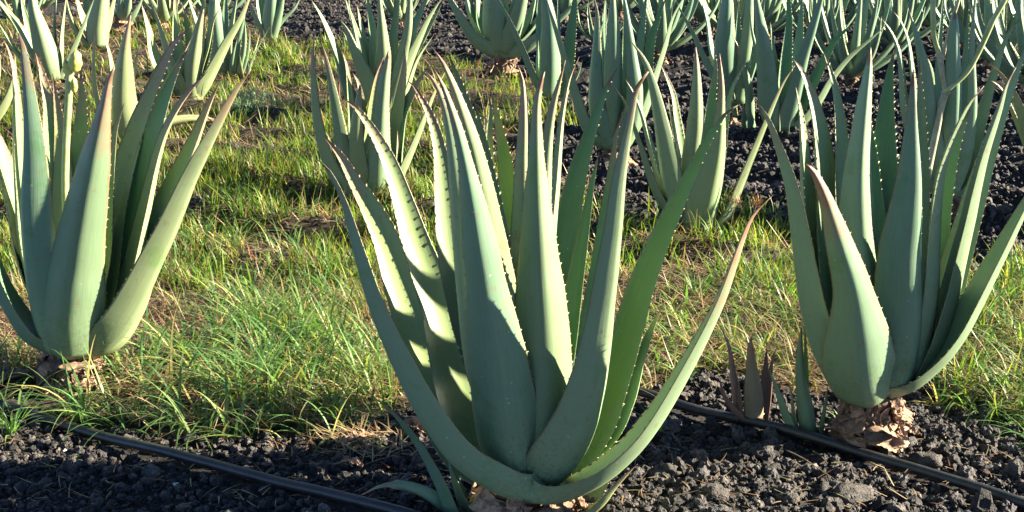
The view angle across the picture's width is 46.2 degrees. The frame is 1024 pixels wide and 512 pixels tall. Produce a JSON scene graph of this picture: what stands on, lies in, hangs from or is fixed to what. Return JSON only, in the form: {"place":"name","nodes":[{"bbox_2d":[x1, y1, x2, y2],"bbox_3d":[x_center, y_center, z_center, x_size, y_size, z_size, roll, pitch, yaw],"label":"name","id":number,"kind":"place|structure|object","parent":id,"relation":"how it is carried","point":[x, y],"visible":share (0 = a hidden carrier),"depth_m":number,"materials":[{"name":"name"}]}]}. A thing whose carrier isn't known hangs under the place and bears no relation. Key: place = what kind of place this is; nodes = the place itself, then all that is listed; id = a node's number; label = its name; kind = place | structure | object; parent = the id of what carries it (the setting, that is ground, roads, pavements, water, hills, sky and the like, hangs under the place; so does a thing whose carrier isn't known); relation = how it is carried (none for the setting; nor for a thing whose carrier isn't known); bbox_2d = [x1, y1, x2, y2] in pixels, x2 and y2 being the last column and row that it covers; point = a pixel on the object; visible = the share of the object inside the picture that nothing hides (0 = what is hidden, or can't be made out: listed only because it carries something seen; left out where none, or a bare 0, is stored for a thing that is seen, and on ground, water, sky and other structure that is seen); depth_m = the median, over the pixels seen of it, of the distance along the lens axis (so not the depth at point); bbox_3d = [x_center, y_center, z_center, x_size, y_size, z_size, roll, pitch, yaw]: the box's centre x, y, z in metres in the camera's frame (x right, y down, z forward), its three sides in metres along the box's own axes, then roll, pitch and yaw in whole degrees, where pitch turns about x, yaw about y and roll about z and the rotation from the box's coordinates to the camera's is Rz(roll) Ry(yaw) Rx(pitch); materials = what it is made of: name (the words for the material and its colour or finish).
{"place":"outdoors","nodes":[
{"label":"outdoors","id":0,"kind":"place"},
{"bbox_2d":[156,176,334,279],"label":"grass","id":1,"kind":"structure","parent":0,"point":[207,233],"depth_m":3.72,"materials":[{"name":"green plant"}]},
{"bbox_2d":[0,12,529,87],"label":"grass","id":2,"kind":"structure","parent":0,"point":[285,60],"depth_m":7.59,"materials":[{"name":"green plant"}]},
{"bbox_2d":[0,65,586,163],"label":"grass","id":3,"kind":"structure","parent":0,"point":[411,128],"depth_m":5.48,"materials":[{"name":"green plant"}]},
{"bbox_2d":[0,25,1015,424],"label":"grass","id":4,"kind":"structure","parent":0,"point":[330,131],"depth_m":5.80,"materials":[{"name":"green plant"}]},
{"bbox_2d":[0,0,1023,511],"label":"ground","id":5,"kind":"structure","parent":0,"point":[274,114],"depth_m":4.00,"materials":[{"name":"soil"}]},
{"bbox_2d":[0,58,16,119],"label":"aloe plant","id":6,"kind":"object","parent":5,"relation":"on","point":[6,100],"visible":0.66,"depth_m":4.69,"materials":[{"name":"green plant"}]},
{"bbox_2d":[0,366,35,380],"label":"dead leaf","id":7,"kind":"object","parent":5,"relation":"on","point":[31,372],"visible":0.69,"depth_m":2.58,"materials":[{"name":"plant"}]},
{"bbox_2d":[0,0,41,29],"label":"aloe plant","id":8,"kind":"object","parent":5,"relation":"on","point":[17,9],"visible":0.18,"depth_m":9.50,"materials":[{"name":"green plant"}]},
{"bbox_2d":[0,370,58,443],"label":"grass tuft","id":9,"kind":"object","parent":5,"relation":"on","point":[10,427],"visible":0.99,"depth_m":2.31,"materials":[{"name":"green plant"}]},
{"bbox_2d":[25,0,54,12],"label":"aloe plant","id":10,"kind":"object","parent":5,"relation":"on","point":[46,4],"visible":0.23,"depth_m":10.63,"materials":[{"name":"green plant"}]},
{"bbox_2d":[0,0,93,83],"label":"aloe plant","id":11,"kind":"object","parent":5,"relation":"on","point":[39,40],"visible":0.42,"depth_m":6.73,"materials":[{"name":"green plant"}]},
{"bbox_2d":[66,0,115,51],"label":"aloe plant","id":12,"kind":"object","parent":5,"relation":"on","point":[100,19],"visible":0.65,"depth_m":8.18,"materials":[{"name":"green plant"}]},
{"bbox_2d":[0,25,250,398],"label":"aloe plant","id":13,"kind":"object","parent":5,"relation":"on","point":[94,224],"visible":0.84,"depth_m":2.45,"materials":[{"name":"green plant"}]},
{"bbox_2d":[110,0,141,31],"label":"aloe plant","id":14,"kind":"object","parent":5,"relation":"on","point":[122,12],"visible":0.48,"depth_m":9.13,"materials":[{"name":"green plant"}]},
{"bbox_2d":[92,15,191,147],"bbox_3d":[-1.553,-0.723,5.042,0.406,0.589,0.216,0,16,0],"label":"aloe plant","id":15,"kind":"object","parent":5,"relation":"on","point":[124,84],"visible":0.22,"depth_m":4.97,"materials":[{"name":"green plant"}]},
{"bbox_2d":[142,0,198,27],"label":"aloe plant","id":16,"kind":"object","parent":5,"relation":"on","point":[163,9],"visible":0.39,"depth_m":9.47,"materials":[{"name":"green plant"}]},
{"bbox_2d":[165,114,213,125],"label":"fallen leaf","id":17,"kind":"object","parent":5,"relation":"on","point":[184,119],"visible":0.47,"depth_m":5.38,"materials":[{"name":"yellow plant"}]},
{"bbox_2d":[142,0,249,99],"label":"aloe plant","id":18,"kind":"object","parent":5,"relation":"on","point":[194,68],"visible":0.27,"depth_m":6.06,"materials":[{"name":"green plant"}]},
{"bbox_2d":[168,355,233,385],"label":"grass tuft","id":19,"kind":"object","parent":5,"relation":"on","point":[188,372],"visible":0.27,"depth_m":2.58,"materials":[{"name":"green plant"}]},
{"bbox_2d":[0,336,409,460],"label":"grass","id":20,"kind":"structure","parent":5,"relation":"on","point":[82,404],"depth_m":2.36,"materials":[{"name":"green plant"}]},
{"bbox_2d":[0,400,419,511],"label":"drip hose","id":21,"kind":"object","parent":5,"relation":"on","point":[368,503],"visible":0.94,"depth_m":2.15,"materials":[{"name":"plastic"}]},
{"bbox_2d":[191,0,243,15],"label":"aloe plant","id":22,"kind":"object","parent":5,"relation":"on","point":[199,3],"visible":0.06,"depth_m":9.77,"materials":[{"name":"green plant"}]},
{"bbox_2d":[188,0,266,80],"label":"aloe plant","id":23,"kind":"object","parent":5,"relation":"on","point":[234,62],"visible":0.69,"depth_m":6.92,"materials":[{"name":"green plant"}]},
{"bbox_2d":[229,85,281,116],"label":"feathery weed","id":24,"kind":"object","parent":5,"relation":"on","point":[243,99],"visible":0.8,"depth_m":5.77,"materials":[{"name":"green plant"}]},
{"bbox_2d":[168,254,349,318],"bbox_3d":[-0.790,0.060,3.352,1.027,0.041,0.037,14,21,39],"label":"drip hose","id":25,"kind":"object","parent":5,"relation":"on","point":[245,286],"visible":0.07,"depth_m":3.29,"materials":[{"name":"plastic"}]},
{"bbox_2d":[153,242,384,347],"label":"grass","id":26,"kind":"structure","parent":5,"relation":"on","point":[247,282],"depth_m":3.07,"materials":[{"name":"green plant"}]},
{"bbox_2d":[229,380,308,435],"bbox_3d":[-0.465,0.291,2.372,0.164,0.099,0.167,-16,23,-43],"label":"grass tuft","id":27,"kind":"object","parent":5,"relation":"on","point":[270,413],"visible":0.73,"depth_m":2.38,"materials":[{"name":"green plant"}]},
{"bbox_2d":[249,0,299,40],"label":"aloe plant","id":28,"kind":"object","parent":5,"relation":"on","point":[268,18],"visible":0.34,"depth_m":8.49,"materials":[{"name":"green plant"}]},
{"bbox_2d":[0,10,574,138],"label":"grass","id":29,"kind":"structure","parent":5,"relation":"on","point":[140,37],"depth_m":6.80,"materials":[{"name":"green plant"}]},
{"bbox_2d":[272,387,346,426],"bbox_3d":[-0.382,0.289,2.433,0.130,0.062,0.182,11,20,32],"label":"grass tuft","id":30,"kind":"object","parent":5,"relation":"on","point":[313,409],"visible":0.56,"depth_m":2.42,"materials":[{"name":"green plant"}]},
{"bbox_2d":[295,230,354,279],"bbox_3d":[-0.510,-0.005,3.289,0.190,0.138,0.203,0,16,0],"label":"grass tuft","id":31,"kind":"object","parent":5,"relation":"on","point":[322,265],"visible":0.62,"depth_m":3.29,"materials":[{"name":"green plant"}]},
{"bbox_2d":[230,15,445,40],"bbox_3d":[-1.909,-1.925,9.983,4.188,0.089,0.106,16,23,42],"label":"drip hose","id":32,"kind":"object","parent":5,"relation":"on","point":[285,23],"visible":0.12,"depth_m":10.01,"materials":[{"name":"plastic"}]},
{"bbox_2d":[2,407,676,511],"bbox_3d":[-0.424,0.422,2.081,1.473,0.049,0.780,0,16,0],"label":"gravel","id":33,"kind":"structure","parent":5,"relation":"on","point":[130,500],"depth_m":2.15,"materials":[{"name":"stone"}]},
{"bbox_2d":[278,405,433,472],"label":"straw litter","id":34,"kind":"object","parent":5,"relation":"on","point":[366,439],"visible":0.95,"depth_m":2.25,"materials":[{"name":"beige plant"}]},
{"bbox_2d":[310,35,444,200],"bbox_3d":[-0.441,-0.457,4.090,0.459,0.617,0.235,0,16,0],"label":"aloe plant","id":35,"kind":"object","parent":5,"relation":"on","point":[355,146],"visible":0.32,"depth_m":4.04,"materials":[{"name":"green plant"}]},
{"bbox_2d":[312,0,442,112],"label":"aloe plant","id":36,"kind":"object","parent":5,"relation":"on","point":[368,56],"visible":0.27,"depth_m":5.66,"materials":[{"name":"green plant"}]},
{"bbox_2d":[372,0,428,26],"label":"aloe plant","id":37,"kind":"object","parent":5,"relation":"on","point":[389,5],"visible":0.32,"depth_m":9.57,"materials":[{"name":"green plant"}]},
{"bbox_2d":[404,416,426,434],"bbox_3d":[-0.183,0.325,2.305,0.035,0.026,0.092,-14,22,-39],"label":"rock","id":38,"kind":"object","parent":5,"relation":"on","point":[415,420],"visible":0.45,"depth_m":2.31,"materials":[{"name":"grey stone"}]},
{"bbox_2d":[424,179,436,248],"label":"grass","id":39,"kind":"structure","parent":5,"relation":"on","point":[432,223],"depth_m":3.58,"materials":[{"name":"green plant"}]},
{"bbox_2d":[0,423,1020,511],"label":"straw litter","id":40,"kind":"object","parent":5,"relation":"on","point":[732,493],"visible":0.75,"depth_m":2.13,"materials":[{"name":"beige plant"}]},
{"bbox_2d":[0,366,1023,511],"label":"gravel","id":41,"kind":"structure","parent":5,"relation":"on","point":[1014,468],"depth_m":2.18,"materials":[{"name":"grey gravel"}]},
{"bbox_2d":[340,456,362,466],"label":"dead leaf","id":42,"kind":"object","parent":41,"relation":"on","point":[355,460],"visible":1,"depth_m":2.15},
{"bbox_2d":[340,429,375,443],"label":"dead leaf","id":43,"kind":"object","parent":41,"relation":"on","point":[343,439],"visible":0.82,"depth_m":2.25,"materials":[{"name":"beige plant"}]},
{"bbox_2d":[784,449,834,479],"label":"twig","id":44,"kind":"object","parent":41,"relation":"on","point":[807,461],"visible":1,"depth_m":2.22,"materials":[{"name":"wood"}]},
{"bbox_2d":[0,113,1023,289],"bbox_3d":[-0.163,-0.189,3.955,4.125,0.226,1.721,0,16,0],"label":"grass","id":45,"kind":"structure","parent":5,"relation":"on","point":[300,166],"depth_m":3.74,"materials":[{"name":"green plant"}]},
{"bbox_2d":[0,245,1023,447],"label":"grass","id":46,"kind":"structure","parent":5,"relation":"on","point":[193,285],"depth_m":2.71,"materials":[{"name":"green plant"}]},
{"bbox_2d":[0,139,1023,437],"bbox_3d":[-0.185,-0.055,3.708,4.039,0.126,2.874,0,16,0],"label":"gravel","id":47,"kind":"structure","parent":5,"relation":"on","point":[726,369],"depth_m":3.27,"materials":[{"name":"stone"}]},
{"bbox_2d":[448,0,578,80],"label":"aloe plant","id":48,"kind":"object","parent":5,"relation":"on","point":[491,35],"visible":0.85,"depth_m":6.88,"materials":[{"name":"green plant"}]},
{"bbox_2d":[56,0,1023,107],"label":"gravel","id":49,"kind":"structure","parent":5,"relation":"on","point":[475,51],"depth_m":8.81,"materials":[{"name":"stone"}]},
{"bbox_2d":[498,0,581,110],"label":"aloe plant","id":50,"kind":"object","parent":5,"relation":"on","point":[549,61],"visible":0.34,"depth_m":5.84,"materials":[{"name":"green plant"}]},
{"bbox_2d":[316,49,771,511],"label":"aloe plant","id":51,"kind":"object","parent":5,"relation":"on","point":[518,374],"visible":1,"depth_m":1.89,"materials":[{"name":"green plant"}]},
{"bbox_2d":[552,0,593,19],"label":"aloe plant","id":52,"kind":"object","parent":5,"relation":"on","point":[564,5],"visible":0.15,"depth_m":10.17,"materials":[{"name":"green plant"}]},
{"bbox_2d":[577,0,622,44],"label":"aloe plant","id":53,"kind":"object","parent":5,"relation":"on","point":[586,34],"visible":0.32,"depth_m":8.46,"materials":[{"name":"green plant"}]},
{"bbox_2d":[546,0,682,167],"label":"aloe plant","id":54,"kind":"object","parent":5,"relation":"on","point":[610,54],"visible":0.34,"depth_m":4.46,"materials":[{"name":"green plant"}]},
{"bbox_2d":[606,0,635,18],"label":"aloe plant","id":55,"kind":"object","parent":5,"relation":"on","point":[632,3],"visible":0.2,"depth_m":10.39,"materials":[{"name":"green plant"}]},
{"bbox_2d":[632,400,682,446],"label":"grass tuft","id":56,"kind":"object","parent":5,"relation":"on","point":[661,425],"visible":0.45,"depth_m":2.30,"materials":[{"name":"plant"}]},
{"bbox_2d":[634,0,687,21],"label":"aloe plant","id":57,"kind":"object","parent":5,"relation":"on","point":[654,5],"visible":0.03,"depth_m":8.98,"materials":[{"name":"green plant"}]},
{"bbox_2d":[649,203,686,234],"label":"grass tuft","id":58,"kind":"object","parent":5,"relation":"on","point":[677,226],"visible":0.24,"depth_m":3.75,"materials":[{"name":"green plant"}]},
{"bbox_2d":[653,462,683,477],"bbox_3d":[0.284,0.392,2.185,0.061,0.042,0.045,0,16,0],"label":"lava stone","id":59,"kind":"object","parent":5,"relation":"on","point":[668,469],"visible":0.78,"depth_m":2.17,"materials":[{"name":"grey stone"}]},
{"bbox_2d":[622,0,719,64],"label":"aloe plant","id":60,"kind":"object","parent":5,"relation":"on","point":[677,30],"visible":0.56,"depth_m":7.53,"materials":[{"name":"green plant"}]},
{"bbox_2d":[661,262,742,304],"bbox_3d":[0.486,0.057,3.136,0.218,0.132,0.165,9,19,28],"label":"grass tuft","id":61,"kind":"object","parent":5,"relation":"on","point":[693,289],"visible":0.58,"depth_m":3.13,"materials":[{"name":"green plant"}]},
{"bbox_2d":[612,41,794,237],"bbox_3d":[0.564,-0.347,3.689,0.502,0.646,0.289,-6,18,-19],"label":"aloe plant","id":62,"kind":"object","parent":5,"relation":"on","point":[670,161],"visible":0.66,"depth_m":3.65,"materials":[{"name":"green plant"}]},
{"bbox_2d":[686,0,721,33],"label":"aloe plant","id":63,"kind":"object","parent":5,"relation":"on","point":[698,15],"visible":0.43,"depth_m":9.19,"materials":[{"name":"green plant"}]},
{"bbox_2d":[696,482,729,503],"bbox_3d":[0.350,0.414,2.079,0.056,0.049,0.041,-4,17,-13],"label":"lava stone","id":64,"kind":"object","parent":5,"relation":"on","point":[715,495],"visible":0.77,"depth_m":2.07,"materials":[{"name":"grey stone"}]},
{"bbox_2d":[614,245,813,381],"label":"grass","id":65,"kind":"structure","parent":5,"relation":"on","point":[792,288],"depth_m":2.90,"materials":[{"name":"green plant"}]},
{"bbox_2d":[676,0,764,127],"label":"aloe plant","id":66,"kind":"object","parent":5,"relation":"on","point":[732,45],"visible":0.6,"depth_m":5.27,"materials":[{"name":"green plant"}]},
{"bbox_2d":[730,191,742,229],"bbox_3d":[0.695,-0.133,3.720,0.058,0.143,0.064,0,16,0],"label":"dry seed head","id":67,"kind":"object","parent":5,"relation":"on","point":[736,202],"visible":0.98,"depth_m":3.71},
{"bbox_2d":[716,309,763,353],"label":"grass tuft","id":68,"kind":"object","parent":5,"relation":"on","point":[736,321],"visible":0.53,"depth_m":2.82,"materials":[{"name":"green plant"}]},
{"bbox_2d":[719,329,776,427],"bbox_3d":[0.461,0.241,2.351,0.117,0.198,0.054,0,16,0],"label":"young aloe","id":69,"kind":"object","parent":5,"relation":"on","point":[756,402],"visible":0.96,"depth_m":2.35,"materials":[{"name":"brown plant"}]},
{"bbox_2d":[697,0,803,35],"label":"aloe plant","id":70,"kind":"object","parent":5,"relation":"on","point":[713,20],"visible":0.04,"depth_m":7.97,"materials":[{"name":"green plant"}]},
{"bbox_2d":[747,190,763,224],"bbox_3d":[0.754,-0.135,3.725,0.068,0.142,0.073,0,16,0],"label":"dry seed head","id":71,"kind":"object","parent":5,"relation":"on","point":[757,199],"visible":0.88,"depth_m":3.71},
{"bbox_2d":[748,443,775,459],"bbox_3d":[0.469,0.372,2.253,0.052,0.039,0.039,0,16,0],"label":"lava stone","id":72,"kind":"object","parent":5,"relation":"on","point":[762,451],"visible":0.92,"depth_m":2.24,"materials":[{"name":"grey stone"}]},
{"bbox_2d":[768,305,788,319],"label":"broadleaf weed","id":73,"kind":"object","parent":5,"relation":"on","point":[775,315],"visible":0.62,"depth_m":2.99,"materials":[{"name":"green plant"}]},
{"bbox_2d":[753,0,817,38],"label":"aloe plant","id":74,"kind":"object","parent":5,"relation":"on","point":[769,7],"visible":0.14,"depth_m":8.67,"materials":[{"name":"green plant"}]},
{"bbox_2d":[778,490,800,505],"bbox_3d":[0.476,0.419,2.064,0.040,0.031,0.030,0,16,0],"label":"lava stone","id":75,"kind":"object","parent":5,"relation":"on","point":[785,497],"visible":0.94,"depth_m":2.05,"materials":[{"name":"grey stone"}]},
{"bbox_2d":[768,327,827,434],"bbox_3d":[0.549,0.241,2.316,0.119,0.234,0.047,-4,17,-12],"label":"young aloe","id":76,"kind":"object","parent":5,"relation":"on","point":[805,413],"visible":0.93,"depth_m":2.32,"materials":[{"name":"green plant"}]},
{"bbox_2d":[782,0,817,28],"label":"aloe plant","id":77,"kind":"object","parent":5,"relation":"on","point":[795,2],"visible":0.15,"depth_m":9.35,"materials":[{"name":"green plant"}]},
{"bbox_2d":[750,0,885,134],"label":"aloe plant","id":78,"kind":"object","parent":5,"relation":"on","point":[771,74],"visible":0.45,"depth_m":5.17,"materials":[{"name":"green plant"}]},
{"bbox_2d":[782,0,856,47],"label":"aloe plant","id":79,"kind":"object","parent":5,"relation":"on","point":[849,18],"visible":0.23,"depth_m":7.95,"materials":[{"name":"green plant"}]},
{"bbox_2d":[637,386,1023,508],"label":"drip hose","id":80,"kind":"object","parent":5,"relation":"on","point":[887,460],"visible":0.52,"depth_m":2.25,"materials":[{"name":"plastic"}]},
{"bbox_2d":[829,482,874,507],"bbox_3d":[0.587,0.420,2.085,0.086,0.042,0.063,-11,20,-33],"label":"lava stone","id":81,"kind":"object","parent":5,"relation":"on","point":[861,492],"visible":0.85,"depth_m":2.08,"materials":[{"name":"grey stone"}]},
{"bbox_2d":[846,0,868,19],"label":"aloe plant","id":82,"kind":"object","parent":5,"relation":"on","point":[850,5],"visible":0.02,"depth_m":9.99,"materials":[{"name":"green plant"}]},
{"bbox_2d":[808,0,924,87],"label":"aloe plant","id":83,"kind":"object","parent":5,"relation":"on","point":[852,71],"visible":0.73,"depth_m":6.48,"materials":[{"name":"green plant"}]},
{"bbox_2d":[852,0,918,28],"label":"aloe plant","id":84,"kind":"object","parent":5,"relation":"on","point":[869,15],"visible":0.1,"depth_m":9.04,"materials":[{"name":"green plant"}]},
{"bbox_2d":[753,48,1023,452],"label":"aloe plant","id":85,"kind":"object","parent":5,"relation":"on","point":[891,302],"visible":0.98,"depth_m":2.17,"materials":[{"name":"green plant"}]},
{"bbox_2d":[853,0,954,53],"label":"aloe plant","id":86,"kind":"object","parent":5,"relation":"on","point":[900,8],"visible":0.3,"depth_m":7.77,"materials":[{"name":"green plant"}]},
{"bbox_2d":[909,425,921,435],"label":"dead leaf","id":87,"kind":"object","parent":5,"relation":"on","point":[913,431],"visible":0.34,"depth_m":2.34,"materials":[{"name":"brown plant"}]},
{"bbox_2d":[909,451,945,467],"bbox_3d":[0.771,0.384,2.230,0.069,0.043,0.050,0,16,0],"label":"lava stone","id":88,"kind":"object","parent":5,"relation":"on","point":[930,459],"visible":0.66,"depth_m":2.21,"materials":[{"name":"grey stone"}]},
{"bbox_2d":[915,0,951,34],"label":"aloe plant","id":89,"kind":"object","parent":5,"relation":"on","point":[926,22],"visible":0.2,"depth_m":9.01,"materials":[{"name":"green plant"}]},
{"bbox_2d":[907,373,976,412],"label":"grass tuft","id":90,"kind":"object","parent":5,"relation":"on","point":[939,400],"visible":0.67,"depth_m":2.52,"materials":[{"name":"green plant"}]},
{"bbox_2d":[881,0,1018,223],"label":"aloe plant","id":91,"kind":"object","parent":5,"relation":"on","point":[950,91],"visible":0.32,"depth_m":3.70,"materials":[{"name":"green plant"}]},
{"bbox_2d":[936,0,1008,49],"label":"aloe plant","id":92,"kind":"object","parent":5,"relation":"on","point":[962,11],"visible":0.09,"depth_m":8.23,"materials":[{"name":"green plant"}]},
{"bbox_2d":[923,375,1023,447],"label":"grass","id":93,"kind":"structure","parent":5,"relation":"on","point":[972,402],"depth_m":2.43,"materials":[{"name":"green plant"}]},
{"bbox_2d":[934,243,1023,427],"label":"grass","id":94,"kind":"structure","parent":5,"relation":"on","point":[1018,333],"depth_m":2.70,"materials":[{"name":"green plant"}]},
{"bbox_2d":[944,0,1020,70],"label":"aloe plant","id":95,"kind":"object","parent":5,"relation":"on","point":[988,11],"visible":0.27,"depth_m":7.06,"materials":[{"name":"green plant"}]},
{"bbox_2d":[971,273,1021,327],"bbox_3d":[1.113,0.125,2.926,0.209,0.115,0.253,-6,18,-19],"label":"grass tuft","id":96,"kind":"object","parent":5,"relation":"on","point":[992,305],"visible":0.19,"depth_m":2.93,"materials":[{"name":"green plant"}]},
{"bbox_2d":[971,0,1023,98],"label":"aloe plant","id":97,"kind":"object","parent":5,"relation":"on","point":[1008,65],"visible":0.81,"depth_m":6.14,"materials":[{"name":"green plant"}]},
{"bbox_2d":[979,0,1017,50],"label":"aloe plant","id":98,"kind":"object","parent":5,"relation":"on","point":[1009,15],"visible":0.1,"depth_m":7.94,"materials":[{"name":"green plant"}]},
{"bbox_2d":[978,401,1023,434],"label":"grass tuft","id":99,"kind":"object","parent":5,"relation":"on","point":[1011,419],"visible":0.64,"depth_m":2.42,"materials":[{"name":"green plant"}]},
{"bbox_2d":[987,63,1023,146],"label":"aloe plant","id":100,"kind":"object","parent":5,"relation":"on","point":[1018,119],"visible":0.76,"depth_m":3.72,"materials":[{"name":"green plant"}]},
{"bbox_2d":[1009,0,1014,17],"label":"aloe plant","id":101,"kind":"object","parent":5,"relation":"on","point":[1012,8],"visible":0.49,"depth_m":7.75,"materials":[{"name":"green plant"}]},
{"bbox_2d":[510,98,1023,272],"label":"gravel","id":102,"kind":"structure","parent":0,"point":[997,177],"depth_m":4.62,"materials":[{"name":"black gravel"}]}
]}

